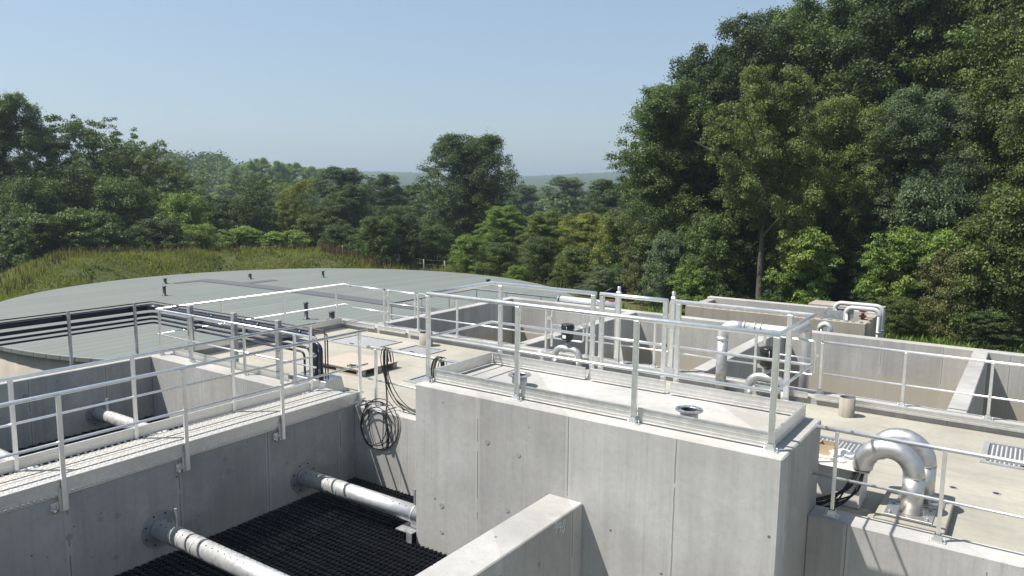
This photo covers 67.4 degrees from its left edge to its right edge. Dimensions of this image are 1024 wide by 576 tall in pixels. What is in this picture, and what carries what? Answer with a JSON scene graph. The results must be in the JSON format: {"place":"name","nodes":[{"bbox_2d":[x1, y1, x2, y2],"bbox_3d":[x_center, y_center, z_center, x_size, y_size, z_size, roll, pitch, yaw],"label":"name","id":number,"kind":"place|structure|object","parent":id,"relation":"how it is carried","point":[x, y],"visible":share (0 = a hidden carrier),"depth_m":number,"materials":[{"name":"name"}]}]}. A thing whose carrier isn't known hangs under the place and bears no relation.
{"place":"outdoors","nodes":[
{"label":"outdoors","id":0,"kind":"place"},
{"bbox_2d":[0,165,640,192],"bbox_3d":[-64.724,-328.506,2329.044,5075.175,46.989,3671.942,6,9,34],"label":"hills","id":1,"kind":"structure","parent":0,"point":[407,178],"depth_m":1135.26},
{"bbox_2d":[0,0,967,175],"label":"sky","id":2,"kind":"structure","parent":0,"point":[366,85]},
{"bbox_2d":[0,194,1023,353],"bbox_3d":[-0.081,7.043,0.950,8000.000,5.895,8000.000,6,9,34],"label":"ground","id":3,"kind":"structure","parent":0,"point":[751,293],"depth_m":42.77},
{"bbox_2d":[0,88,59,261],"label":"broadleaf tree","id":4,"kind":"object","parent":3,"relation":"on","point":[11,105],"visible":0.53,"depth_m":51.56,"materials":[{"name":"green plant"}]},
{"bbox_2d":[0,212,71,274],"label":"shrub","id":5,"kind":"object","parent":3,"relation":"on","point":[45,227],"visible":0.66,"depth_m":46.00,"materials":[{"name":"green plant"}]},
{"bbox_2d":[0,171,74,268],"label":"shrub","id":6,"kind":"object","parent":3,"relation":"on","point":[28,199],"visible":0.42,"depth_m":48.69,"materials":[{"name":"green plant"}]},
{"bbox_2d":[10,128,81,213],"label":"ash tree","id":7,"kind":"object","parent":3,"relation":"on","point":[61,142],"visible":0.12,"depth_m":57.62,"materials":[{"name":"green plant"}]},
{"bbox_2d":[32,162,125,253],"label":"shrub","id":8,"kind":"object","parent":3,"relation":"on","point":[70,184],"visible":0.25,"depth_m":51.58,"materials":[{"name":"green plant"}]},
{"bbox_2d":[38,207,136,252],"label":"shrub","id":9,"kind":"object","parent":3,"relation":"on","point":[87,231],"visible":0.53,"depth_m":47.76,"materials":[{"name":"green plant"}]},
{"bbox_2d":[43,113,147,214],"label":"robinia tree","id":10,"kind":"object","parent":3,"relation":"on","point":[79,132],"visible":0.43,"depth_m":56.81,"materials":[{"name":"green plant"}]},
{"bbox_2d":[81,171,166,248],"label":"shrub","id":11,"kind":"object","parent":3,"relation":"on","point":[123,195],"visible":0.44,"depth_m":53.08,"materials":[{"name":"green plant"}]},
{"bbox_2d":[99,138,175,219],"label":"robinia tree","id":12,"kind":"object","parent":3,"relation":"on","point":[152,151],"visible":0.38,"depth_m":59.41,"materials":[{"name":"green plant"}]},
{"bbox_2d":[123,216,199,251],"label":"shrub","id":13,"kind":"object","parent":3,"relation":"on","point":[159,231],"visible":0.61,"depth_m":50.11,"materials":[{"name":"green plant"}]},
{"bbox_2d":[139,188,216,250],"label":"shrub","id":14,"kind":"object","parent":3,"relation":"on","point":[182,208],"visible":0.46,"depth_m":53.83,"materials":[{"name":"green plant"}]},
{"bbox_2d":[141,158,214,237],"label":"robinia tree","id":15,"kind":"object","parent":3,"relation":"on","point":[176,174],"visible":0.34,"depth_m":59.59,"materials":[{"name":"green plant"}]},
{"bbox_2d":[0,239,397,293],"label":"dry weeds","id":16,"kind":"object","parent":3,"relation":"on","point":[341,250],"visible":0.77,"depth_m":47.51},
{"bbox_2d":[174,222,229,251],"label":"shrub","id":17,"kind":"object","parent":3,"relation":"on","point":[199,231],"visible":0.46,"depth_m":52.33,"materials":[{"name":"green plant"}]},
{"bbox_2d":[0,245,404,301],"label":"mound grass","id":18,"kind":"structure","parent":3,"relation":"on","point":[194,253],"depth_m":43.47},
{"bbox_2d":[213,225,264,250],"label":"shrub","id":19,"kind":"object","parent":3,"relation":"on","point":[243,234],"visible":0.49,"depth_m":57.13,"materials":[{"name":"green plant"}]},
{"bbox_2d":[225,175,276,243],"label":"robinia tree","id":20,"kind":"object","parent":3,"relation":"on","point":[251,209],"visible":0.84,"depth_m":61.83,"materials":[{"name":"green plant"}]},
{"bbox_2d":[0,268,572,378],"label":"round tank","id":21,"kind":"object","parent":3,"relation":"on","point":[53,353],"visible":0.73,"depth_m":31.86,"materials":[{"name":"concrete"}]},
{"bbox_2d":[267,177,319,240],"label":"robinia tree","id":22,"kind":"object","parent":3,"relation":"on","point":[293,191],"visible":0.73,"depth_m":61.70,"materials":[{"name":"green plant"}]},
{"bbox_2d":[291,212,331,247],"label":"shrub","id":23,"kind":"object","parent":3,"relation":"on","point":[312,223],"visible":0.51,"depth_m":59.76,"materials":[{"name":"green plant"}]},
{"bbox_2d":[315,223,364,251],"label":"shrub","id":24,"kind":"object","parent":3,"relation":"on","point":[335,232],"visible":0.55,"depth_m":57.77,"materials":[{"name":"green plant"}]},
{"bbox_2d":[303,164,389,228],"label":"ash tree","id":25,"kind":"object","parent":3,"relation":"on","point":[339,177],"visible":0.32,"depth_m":82.78,"materials":[{"name":"green plant"}]},
{"bbox_2d":[319,182,378,248],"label":"ash tree","id":26,"kind":"object","parent":3,"relation":"on","point":[349,192],"visible":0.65,"depth_m":65.71,"materials":[{"name":"green plant"}]},
{"bbox_2d":[72,149,660,232],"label":"wood","id":27,"kind":"object","parent":3,"relation":"on","point":[216,165],"visible":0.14,"depth_m":190.47,"materials":[{"name":"green plant"}]},
{"bbox_2d":[343,214,402,262],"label":"shrub","id":28,"kind":"object","parent":3,"relation":"on","point":[374,227],"visible":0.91,"depth_m":51.81,"materials":[{"name":"green plant"}]},
{"bbox_2d":[360,171,409,211],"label":"ash tree","id":29,"kind":"object","parent":3,"relation":"on","point":[383,181],"visible":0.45,"depth_m":87.46,"materials":[{"name":"green plant"}]},
{"bbox_2d":[371,212,432,265],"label":"shrub","id":30,"kind":"object","parent":3,"relation":"on","point":[402,222],"visible":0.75,"depth_m":54.22,"materials":[{"name":"green plant"}]},
{"bbox_2d":[407,223,459,263],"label":"shrub","id":31,"kind":"object","parent":3,"relation":"on","point":[435,232],"visible":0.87,"depth_m":55.99,"materials":[{"name":"green plant"}]},
{"bbox_2d":[446,233,489,273],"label":"shrub","id":32,"kind":"object","parent":3,"relation":"on","point":[469,243],"visible":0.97,"depth_m":51.16,"materials":[{"name":"green plant"}]},
{"bbox_2d":[412,130,528,252],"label":"broadleaf tree","id":33,"kind":"object","parent":3,"relation":"on","point":[469,160],"visible":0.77,"depth_m":64.69,"materials":[{"name":"green plant"}]},
{"bbox_2d":[353,252,590,289],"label":"meadow grass","id":34,"kind":"structure","parent":3,"relation":"on","point":[431,264],"depth_m":51.63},
{"bbox_2d":[472,205,531,262],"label":"ash tree","id":35,"kind":"object","parent":3,"relation":"on","point":[500,214],"visible":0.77,"depth_m":56.95,"materials":[{"name":"green plant"}]},
{"bbox_2d":[475,241,528,276],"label":"shrub","id":36,"kind":"object","parent":3,"relation":"on","point":[498,250],"visible":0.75,"depth_m":50.44,"materials":[{"name":"green plant"}]},
{"bbox_2d":[513,236,565,283],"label":"shrub","id":37,"kind":"object","parent":3,"relation":"on","point":[542,246],"visible":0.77,"depth_m":47.44,"materials":[{"name":"green plant"}]},
{"bbox_2d":[511,210,572,269],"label":"ash tree","id":38,"kind":"object","parent":3,"relation":"on","point":[544,220],"visible":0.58,"depth_m":51.90,"materials":[{"name":"green plant"}]},
{"bbox_2d":[530,174,595,226],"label":"ash tree","id":39,"kind":"object","parent":3,"relation":"on","point":[570,185],"visible":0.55,"depth_m":118.84,"materials":[{"name":"green plant"}]},
{"bbox_2d":[545,243,602,288],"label":"shrub","id":40,"kind":"object","parent":3,"relation":"on","point":[573,255],"visible":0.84,"depth_m":45.14,"materials":[{"name":"green plant"}]},
{"bbox_2d":[552,212,608,268],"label":"ash tree","id":41,"kind":"object","parent":3,"relation":"on","point":[586,220],"visible":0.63,"depth_m":50.16,"materials":[{"name":"green plant"}]},
{"bbox_2d":[572,264,640,296],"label":"shrub","id":42,"kind":"object","parent":3,"relation":"on","point":[606,272],"visible":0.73,"depth_m":42.13,"materials":[{"name":"green plant"}]},
{"bbox_2d":[577,178,639,223],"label":"ash tree","id":43,"kind":"object","parent":3,"relation":"on","point":[602,203],"visible":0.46,"depth_m":77.36,"materials":[{"name":"green plant"}]},
{"bbox_2d":[579,212,640,288],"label":"shrub","id":44,"kind":"object","parent":3,"relation":"on","point":[610,232],"visible":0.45,"depth_m":43.83,"materials":[{"name":"green plant"}]},
{"bbox_2d":[618,231,664,304],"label":"shrub","id":45,"kind":"object","parent":3,"relation":"on","point":[632,281],"visible":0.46,"depth_m":40.23,"materials":[{"name":"green plant"}]},
{"bbox_2d":[599,77,734,295],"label":"broadleaf tree","id":46,"kind":"object","parent":3,"relation":"on","point":[664,105],"visible":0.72,"depth_m":40.63,"materials":[{"name":"green plant"}]},
{"bbox_2d":[634,226,700,308],"bbox_3d":[7.814,-0.624,37.549,3.270,4.792,4.008,-4,9,-31],"label":"shrub","id":47,"kind":"object","parent":3,"relation":"on","point":[668,244],"visible":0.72,"depth_m":37.10,"materials":[{"name":"green plant"}]},
{"bbox_2d":[667,265,716,315],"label":"shrub","id":48,"kind":"object","parent":3,"relation":"on","point":[691,283],"visible":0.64,"depth_m":35.31,"materials":[{"name":"green plant"}]},
{"bbox_2d":[671,208,754,308],"bbox_3d":[9.278,-0.879,36.563,3.962,5.805,4.855,-1,8,-9],"label":"shrub","id":49,"kind":"object","parent":3,"relation":"on","point":[710,228],"visible":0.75,"depth_m":35.79,"materials":[{"name":"green plant"}]},
{"bbox_2d":[646,39,780,254],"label":"broadleaf tree","id":50,"kind":"object","parent":3,"relation":"on","point":[701,68],"visible":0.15,"depth_m":42.87,"materials":[{"name":"green plant"}]},
{"bbox_2d":[685,7,823,291],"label":"broadleaf tree","id":51,"kind":"object","parent":3,"relation":"on","point":[750,45],"visible":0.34,"depth_m":40.92,"materials":[{"name":"green plant"}]},
{"bbox_2d":[695,60,841,299],"bbox_3d":[11.419,-4.053,34.680,6.429,12.190,5.970,-2,8,-20],"label":"broadleaf tree","id":52,"kind":"object","parent":3,"relation":"on","point":[761,96],"visible":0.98,"depth_m":33.80,"materials":[{"name":"green plant"}]},
{"bbox_2d":[685,296,885,337],"bbox_3d":[7.708,1.704,21.768,4.828,2.680,2.850,6,9,34],"label":"concrete tank","id":53,"kind":"object","parent":3,"relation":"on","point":[854,324],"visible":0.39,"depth_m":20.91,"materials":[{"name":"concrete"}]},
{"bbox_2d":[755,231,835,302],"bbox_3d":[12.652,-0.290,34.622,3.881,4.640,3.167,-6,10,-41],"label":"shrub","id":54,"kind":"object","parent":3,"relation":"on","point":[777,295],"visible":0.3,"depth_m":34.32,"materials":[{"name":"green plant"}]},
{"bbox_2d":[763,226,843,304],"bbox_3d":[12.699,-0.253,33.552,3.631,5.047,3.004,-3,8,-25],"label":"shrub","id":55,"kind":"object","parent":3,"relation":"on","point":[807,257],"visible":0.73,"depth_m":32.99,"materials":[{"name":"green plant"}]},
{"bbox_2d":[621,304,1023,353],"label":"weed strip","id":56,"kind":"object","parent":3,"relation":"on","point":[935,339],"visible":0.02,"depth_m":29.48,"materials":[{"name":"green plant"}]},
{"bbox_2d":[793,203,861,301],"bbox_3d":[14.877,-1.054,36.530,4.068,5.960,4.985,3,8,19],"label":"broadleaf tree","id":57,"kind":"object","parent":3,"relation":"on","point":[826,226],"visible":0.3,"depth_m":35.62,"materials":[{"name":"green plant"}]},
{"bbox_2d":[748,0,909,265],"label":"broadleaf tree","id":58,"kind":"object","parent":3,"relation":"on","point":[817,18],"visible":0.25,"depth_m":41.71,"materials":[{"name":"green plant"}]},
{"bbox_2d":[784,93,902,300],"bbox_3d":[15.852,-3.837,37.114,5.792,10.869,5.716,3,8,14],"label":"broadleaf tree","id":59,"kind":"object","parent":3,"relation":"on","point":[845,128],"visible":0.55,"depth_m":35.93,"materials":[{"name":"green plant"}]},
{"bbox_2d":[827,247,883,301],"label":"shrub","id":60,"kind":"object","parent":3,"relation":"on","point":[851,268],"visible":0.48,"depth_m":34.38,"materials":[{"name":"green plant"}]},
{"bbox_2d":[774,0,981,244],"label":"broadleaf tree","id":61,"kind":"object","parent":3,"relation":"on","point":[881,45],"visible":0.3,"depth_m":38.82,"materials":[{"name":"green plant"}]},
{"bbox_2d":[848,224,934,329],"bbox_3d":[16.285,-0.161,32.596,3.658,5.083,3.026,6,9,34],"label":"shrub","id":62,"kind":"object","parent":3,"relation":"on","point":[900,258],"visible":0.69,"depth_m":32.13,"materials":[{"name":"green plant"}]},
{"bbox_2d":[877,295,933,337],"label":"shrub","id":63,"kind":"object","parent":3,"relation":"on","point":[901,306],"visible":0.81,"depth_m":30.23,"materials":[{"name":"green plant"}]},
{"bbox_2d":[849,84,993,298],"bbox_3d":[18.570,-3.659,35.029,6.157,11.068,5.677,7,10,41],"label":"broadleaf tree","id":64,"kind":"object","parent":3,"relation":"on","point":[926,128],"visible":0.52,"depth_m":33.97,"materials":[{"name":"green plant"}]},
{"bbox_2d":[853,169,1002,315],"bbox_3d":[18.098,-1.300,33.367,5.235,7.670,6.415,-3,9,-26],"label":"shrub","id":65,"kind":"object","parent":3,"relation":"on","point":[916,199],"visible":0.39,"depth_m":32.34,"materials":[{"name":"green plant"}]},
{"bbox_2d":[904,227,986,325],"bbox_3d":[17.829,0.011,31.536,3.623,5.036,2.997,3,8,18],"label":"shrub","id":66,"kind":"object","parent":3,"relation":"on","point":[943,239],"visible":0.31,"depth_m":30.84,"materials":[{"name":"green plant"}]},
{"bbox_2d":[874,0,1023,213],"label":"broadleaf tree","id":67,"kind":"object","parent":3,"relation":"on","point":[950,37],"visible":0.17,"depth_m":37.88,"materials":[{"name":"green plant"}]},
{"bbox_2d":[910,249,988,344],"bbox_3d":[17.290,0.413,30.635,2.962,4.213,3.630,-3,8,-23],"label":"shrub","id":68,"kind":"object","parent":3,"relation":"on","point":[943,268],"visible":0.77,"depth_m":30.18,"materials":[{"name":"green plant"}]},
{"bbox_2d":[902,0,1023,257],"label":"broadleaf tree","id":69,"kind":"object","parent":3,"relation":"on","point":[1001,20],"visible":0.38,"depth_m":35.82,"materials":[{"name":"green plant"}]},
{"bbox_2d":[926,176,1023,336],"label":"shrub","id":70,"kind":"object","parent":3,"relation":"on","point":[1006,206],"visible":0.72,"depth_m":28.85,"materials":[{"name":"green plant"}]},
{"bbox_2d":[932,208,1023,340],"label":"shrub","id":71,"kind":"object","parent":3,"relation":"on","point":[970,235],"visible":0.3,"depth_m":29.73,"materials":[{"name":"green plant"}]},
{"bbox_2d":[961,310,1023,350],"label":"shrub","id":72,"kind":"object","parent":3,"relation":"on","point":[987,323],"visible":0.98,"depth_m":28.43,"materials":[{"name":"green plant"}]},
{"bbox_2d":[975,42,1023,282],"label":"broadleaf tree","id":73,"kind":"object","parent":3,"relation":"on","point":[1014,135],"visible":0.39,"depth_m":32.78,"materials":[{"name":"green plant"}]},
{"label":"basin floor","id":74,"kind":"structure","parent":3,"relation":"on","visible":0},
{"bbox_2d":[0,356,153,451],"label":"basin wall","id":75,"kind":"structure","parent":74,"relation":"on","point":[36,432],"depth_m":13.99,"materials":[{"name":"concrete"}]},
{"bbox_2d":[85,398,166,436],"bbox_3d":[-5.634,2.517,12.958,5.199,0.590,0.470,6,9,34],"label":"perforated pipe","id":76,"kind":"object","parent":75,"relation":"attached to","point":[98,415],"visible":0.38,"depth_m":14.15,"materials":[{"name":"metal"}]},
{"bbox_2d":[0,399,367,575],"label":"basin wall","id":77,"kind":"structure","parent":74,"relation":"on","point":[95,530],"depth_m":9.55,"materials":[{"name":"concrete"}]},
{"bbox_2d":[0,322,367,514],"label":"walkway","id":78,"kind":"structure","parent":77,"relation":"on","point":[62,478],"depth_m":9.78,"materials":[{"name":"metal"}]},
{"bbox_2d":[141,508,288,575],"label":"perforated pipe","id":79,"kind":"object","parent":77,"relation":"attached to","point":[160,528],"visible":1,"depth_m":8.90,"materials":[{"name":"metal"}]},
{"bbox_2d":[291,461,415,543],"bbox_3d":[-2.125,2.849,10.645,2.289,0.670,0.470,6,9,34],"label":"perforated pipe","id":80,"kind":"object","parent":77,"relation":"attached to","point":[305,476],"visible":0.95,"depth_m":10.56,"materials":[{"name":"metal"}]},
{"bbox_2d":[148,353,318,424],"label":"basin wall","id":81,"kind":"structure","parent":74,"relation":"on","point":[170,401],"depth_m":14.42,"materials":[{"name":"concrete"}]},
{"bbox_2d":[155,308,316,386],"bbox_3d":[-5.129,1.055,14.065,4.660,0.933,0.225,6,9,34],"label":"basin railing","id":82,"kind":"object","parent":81,"relation":"on","point":[245,366],"visible":0.77,"depth_m":14.11,"materials":[{"name":"metal"}]},
{"bbox_2d":[115,477,446,575],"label":"filter media","id":83,"kind":"object","parent":74,"relation":"on","point":[320,533],"visible":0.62,"depth_m":9.87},
{"bbox_2d":[355,401,415,495],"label":"basin wall","id":84,"kind":"structure","parent":74,"relation":"on","point":[393,466],"depth_m":11.72,"materials":[{"name":"concrete"}]},
{"bbox_2d":[379,298,511,343],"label":"basin wall","id":85,"kind":"structure","parent":74,"relation":"on","point":[478,313],"depth_m":21.84,"materials":[{"name":"concrete"}]},
{"bbox_2d":[415,494,582,575],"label":"basin wall","id":86,"kind":"structure","parent":74,"relation":"on","point":[542,536],"depth_m":7.74,"materials":[{"name":"concrete"}]},
{"bbox_2d":[520,311,635,361],"bbox_3d":[1.720,2.529,19.179,0.280,3.200,5.550,6,9,34],"label":"basin partition","id":87,"kind":"object","parent":74,"relation":"on","point":[626,333],"visible":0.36,"depth_m":19.74,"materials":[{"name":"concrete"}]},
{"bbox_2d":[415,363,820,575],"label":"raised concrete block","id":88,"kind":"structure","parent":74,"relation":"on","point":[655,500],"depth_m":8.27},
{"bbox_2d":[421,281,816,453],"bbox_3d":[1.102,0.732,9.044,4.450,1.157,1.470,6,9,34],"label":"block railing","id":89,"kind":"object","parent":88,"relation":"on","point":[771,438],"visible":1,"depth_m":8.86,"materials":[{"name":"metal"}]},
{"bbox_2d":[343,320,1023,437],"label":"basin kerb","id":90,"kind":"structure","parent":74,"relation":"on","point":[811,397],"depth_m":13.32,"materials":[{"name":"concrete"}]},
{"bbox_2d":[408,293,549,352],"bbox_3d":[-0.828,0.746,16.901,3.690,0.946,0.395,6,9,34],"label":"kerb railing","id":91,"kind":"object","parent":90,"relation":"on","point":[455,337],"visible":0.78,"depth_m":16.94,"materials":[{"name":"metal"}]},
{"bbox_2d":[582,315,758,384],"bbox_3d":[2.822,1.124,14.410,3.540,0.946,0.395,6,9,34],"label":"kerb railing","id":92,"kind":"object","parent":90,"relation":"on","point":[652,367],"visible":0.52,"depth_m":14.47,"materials":[{"name":"metal"}]},
{"bbox_2d":[814,341,1023,432],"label":"kerb railing","id":93,"kind":"object","parent":90,"relation":"on","point":[985,421],"visible":1,"depth_m":11.94,"materials":[{"name":"metal"}]},
{"bbox_2d":[690,336,784,382],"bbox_3d":[5.020,2.871,16.927,0.280,3.200,5.550,6,9,34],"label":"basin partition","id":94,"kind":"object","parent":74,"relation":"on","point":[739,370],"visible":0.24,"depth_m":16.45,"materials":[{"name":"concrete"}]},
{"bbox_2d":[506,297,1023,421],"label":"basin wall","id":95,"kind":"structure","parent":74,"relation":"on","point":[927,371],"depth_m":17.94,"materials":[{"name":"concrete"}]},
{"bbox_2d":[804,505,1023,575],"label":"basin wall","id":96,"kind":"structure","parent":74,"relation":"on","point":[848,544],"depth_m":7.79,"materials":[{"name":"concrete"}]},
{"bbox_2d":[813,424,1023,544],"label":"railing","id":97,"kind":"object","parent":96,"relation":"on","point":[937,537],"depth_m":7.58,"materials":[{"name":"metal"}]},
{"bbox_2d":[947,350,988,415],"bbox_3d":[8.534,3.235,14.529,0.280,3.200,5.550,6,9,34],"label":"basin partition","id":98,"kind":"object","parent":74,"relation":"on","point":[973,379],"visible":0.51,"depth_m":14.12,"materials":[{"name":"concrete"}]},
{"bbox_2d":[188,327,1023,552],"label":"deck pavement","id":99,"kind":"structure","parent":0,"point":[974,481],"depth_m":11.02,"materials":[{"name":"concrete"}]},
{"bbox_2d":[0,301,328,379],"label":"pipe rack","id":100,"kind":"object","parent":99,"relation":"on","point":[68,317],"visible":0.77,"depth_m":14.46,"materials":[{"name":"metal"}]},
{"bbox_2d":[164,318,354,357],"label":"basin kerb","id":101,"kind":"structure","parent":99,"relation":"attached to","point":[240,344],"depth_m":16.93,"materials":[{"name":"concrete"}]},
{"bbox_2d":[156,283,351,350],"bbox_3d":[-5.575,0.610,17.317,0.386,0.935,5.021,6,9,34],"label":"deck railing","id":102,"kind":"object","parent":101,"relation":"on","point":[335,320],"visible":0.68,"depth_m":17.83,"materials":[{"name":"metal"}]},
{"bbox_2d":[323,352,398,376],"bbox_3d":[-3.021,1.484,14.940,1.300,0.132,0.980,6,9,34],"label":"concrete slab","id":103,"kind":"object","parent":99,"relation":"on","point":[340,362],"visible":0.75,"depth_m":14.82,"materials":[{"name":"beige concrete"}]},
{"bbox_2d":[715,321,811,389],"bbox_3d":[4.445,2.451,13.377,1.705,3.769,0.854,0,8,-4],"label":"elbow pipe","id":104,"kind":"object","parent":99,"relation":"attached to","point":[805,329],"visible":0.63,"depth_m":13.41,"materials":[{"name":"metal"}]},
{"bbox_2d":[816,454,876,508],"bbox_3d":[3.794,2.205,8.859,0.670,0.488,0.600,6,9,34],"label":"cable box","id":105,"kind":"object","parent":99,"relation":"on","point":[845,471],"visible":0.28,"depth_m":8.70,"materials":[{"name":"white plastic"}]},
{"bbox_2d":[873,484,954,534],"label":"pipe plinth","id":106,"kind":"structure","parent":99,"relation":"on","point":[947,511],"depth_m":8.17,"materials":[{"name":"concrete"}]},
{"bbox_2d":[852,439,935,524],"bbox_3d":[4.127,2.018,8.310,0.838,0.772,0.400,6,9,34],"label":"bent cable pipe","id":107,"kind":"object","parent":106,"relation":"on","point":[870,453],"visible":0.97,"depth_m":8.18,"materials":[{"name":"silver metal"}]},
{"bbox_2d":[871,428,946,510],"bbox_3d":[4.432,1.971,8.643,0.838,0.782,0.400,6,9,34],"label":"bent cable pipe","id":108,"kind":"object","parent":106,"relation":"on","point":[927,456],"visible":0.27,"depth_m":8.46,"materials":[{"name":"silver metal"}]},
{"bbox_2d":[979,441,1023,470],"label":"hatch cover","id":109,"kind":"object","parent":99,"relation":"on","point":[1004,450],"visible":0.78,"depth_m":10.49,"materials":[{"name":"metal"}]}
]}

